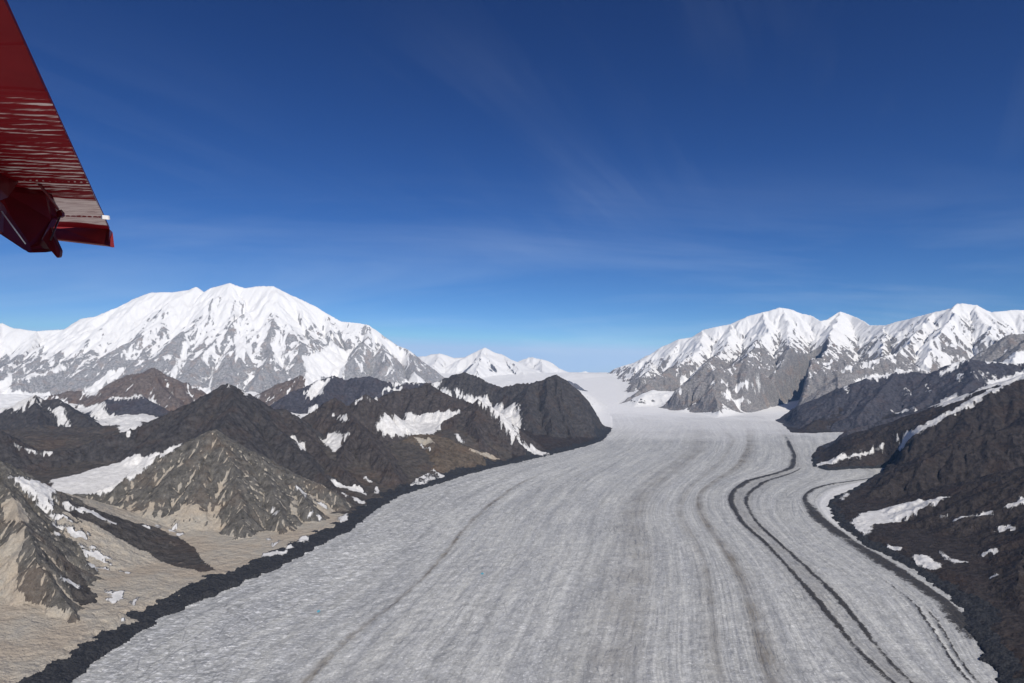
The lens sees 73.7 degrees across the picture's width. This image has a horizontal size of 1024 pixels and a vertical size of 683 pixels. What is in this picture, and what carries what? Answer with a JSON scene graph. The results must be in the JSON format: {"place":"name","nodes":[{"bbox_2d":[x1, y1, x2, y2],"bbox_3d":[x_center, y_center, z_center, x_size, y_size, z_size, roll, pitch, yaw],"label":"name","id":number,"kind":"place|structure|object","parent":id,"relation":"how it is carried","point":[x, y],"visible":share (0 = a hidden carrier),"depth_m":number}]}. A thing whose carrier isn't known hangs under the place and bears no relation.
{"place":"outdoors","nodes":[
{"label":"outdoors","id":0,"kind":"place"},
{"bbox_2d":[0,395,104,430],"bbox_3d":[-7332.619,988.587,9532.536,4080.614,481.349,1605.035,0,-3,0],"label":"hill","id":1,"kind":"structure","parent":0,"point":[34,410],"depth_m":9213.42},
{"bbox_2d":[0,0,113,257],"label":"aircraft wing","id":2,"kind":"structure","parent":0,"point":[48,201],"depth_m":5.93},
{"bbox_2d":[0,461,182,621],"bbox_3d":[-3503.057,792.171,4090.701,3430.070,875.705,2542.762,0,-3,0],"label":"hill","id":3,"kind":"structure","parent":0,"point":[58,549],"depth_m":3572.40},
{"bbox_2d":[42,368,205,410],"bbox_3d":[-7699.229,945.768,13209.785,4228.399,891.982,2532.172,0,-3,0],"label":"hill","id":4,"kind":"structure","parent":0,"point":[160,388],"depth_m":12994.88},
{"bbox_2d":[84,396,169,419],"bbox_3d":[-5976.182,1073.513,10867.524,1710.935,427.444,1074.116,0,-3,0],"label":"hill","id":5,"kind":"structure","parent":0,"point":[112,407],"depth_m":10618.04},
{"bbox_2d":[0,383,353,497],"bbox_3d":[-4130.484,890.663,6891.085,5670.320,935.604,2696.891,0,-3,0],"label":"hill","id":6,"kind":"structure","parent":0,"point":[247,420],"depth_m":6466.04},
{"bbox_2d":[73,429,354,539],"bbox_3d":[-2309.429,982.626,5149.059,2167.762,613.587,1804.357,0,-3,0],"label":"hill","id":7,"kind":"structure","parent":0,"point":[215,480],"depth_m":4857.64},
{"bbox_2d":[0,283,443,395],"bbox_3d":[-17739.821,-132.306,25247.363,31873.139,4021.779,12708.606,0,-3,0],"label":"mountain","id":8,"kind":"structure","parent":0,"point":[259,339],"depth_m":22340.09},
{"bbox_2d":[254,375,312,405],"bbox_3d":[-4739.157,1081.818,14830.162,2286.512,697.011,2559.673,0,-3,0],"label":"hill","id":9,"kind":"structure","parent":0,"point":[273,394],"depth_m":14226.98},
{"bbox_2d":[270,376,432,413],"bbox_3d":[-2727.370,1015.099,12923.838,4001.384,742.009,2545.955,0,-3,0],"label":"hill","id":10,"kind":"structure","parent":0,"point":[310,398],"depth_m":12724.77},
{"bbox_2d":[283,394,421,490],"bbox_3d":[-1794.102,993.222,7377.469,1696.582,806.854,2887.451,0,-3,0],"label":"hill","id":11,"kind":"structure","parent":0,"point":[365,426],"depth_m":7216.85},
{"bbox_2d":[374,383,471,423],"bbox_3d":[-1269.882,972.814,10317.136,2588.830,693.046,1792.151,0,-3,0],"label":"hill","id":12,"kind":"structure","parent":0,"point":[428,403],"depth_m":9885.35},
{"bbox_2d":[403,433,502,473],"bbox_3d":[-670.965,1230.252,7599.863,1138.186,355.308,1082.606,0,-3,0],"label":"hill","id":13,"kind":"structure","parent":0,"point":[447,455],"depth_m":7666.64},
{"bbox_2d":[436,399,544,456],"bbox_3d":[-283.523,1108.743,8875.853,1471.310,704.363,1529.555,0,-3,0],"label":"hill","id":14,"kind":"structure","parent":0,"point":[481,422],"depth_m":8831.91},
{"bbox_2d":[418,348,582,377],"bbox_3d":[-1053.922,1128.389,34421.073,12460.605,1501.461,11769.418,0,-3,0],"label":"mountain","id":15,"kind":"structure","parent":0,"point":[484,362],"depth_m":32040.64},
{"bbox_2d":[0,371,1023,682],"bbox_3d":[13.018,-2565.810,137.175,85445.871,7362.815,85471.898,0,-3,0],"label":"terrain","id":16,"kind":"structure","parent":0,"point":[40,645],"depth_m":4003.65},
{"bbox_2d":[72,378,997,682],"bbox_3d":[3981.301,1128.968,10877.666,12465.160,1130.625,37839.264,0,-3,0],"label":"glacier","id":17,"kind":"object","parent":16,"relation":"on","point":[650,546],"visible":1,"depth_m":3392.78},
{"bbox_2d":[0,0,1023,372],"label":"sky","id":18,"kind":"structure","parent":0,"point":[596,186]},
{"bbox_2d":[432,372,610,437],"bbox_3d":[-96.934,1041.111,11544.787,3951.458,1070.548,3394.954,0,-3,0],"label":"hill","id":19,"kind":"structure","parent":0,"point":[557,406],"depth_m":11392.87},
{"bbox_2d":[568,381,586,390],"bbox_3d":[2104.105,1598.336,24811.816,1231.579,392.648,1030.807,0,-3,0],"label":"snow patch","id":20,"kind":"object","parent":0,"point":[577,386],"depth_m":24651.33},
{"bbox_2d":[609,303,1023,412],"bbox_3d":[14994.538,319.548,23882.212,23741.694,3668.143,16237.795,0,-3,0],"label":"mountain","id":21,"kind":"structure","parent":0,"point":[766,359],"depth_m":21128.31},
{"bbox_2d":[776,359,1023,431],"bbox_3d":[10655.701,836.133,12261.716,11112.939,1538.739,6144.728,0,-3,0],"label":"hill","id":22,"kind":"structure","parent":0,"point":[867,401],"depth_m":12724.70},
{"bbox_2d":[821,374,1023,498],"bbox_3d":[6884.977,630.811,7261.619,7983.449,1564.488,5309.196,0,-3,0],"label":"hill","id":23,"kind":"structure","parent":0,"point":[975,435],"depth_m":7065.32},
{"bbox_2d":[880,466,1023,612],"bbox_3d":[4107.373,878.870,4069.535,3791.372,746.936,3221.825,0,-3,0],"label":"hill","id":24,"kind":"structure","parent":0,"point":[986,512],"depth_m":4415.68},
{"bbox_2d":[969,334,1023,363],"bbox_3d":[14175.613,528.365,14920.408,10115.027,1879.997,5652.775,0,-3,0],"label":"mountain","id":25,"kind":"structure","parent":0,"point":[1008,348],"depth_m":15347.60}
]}

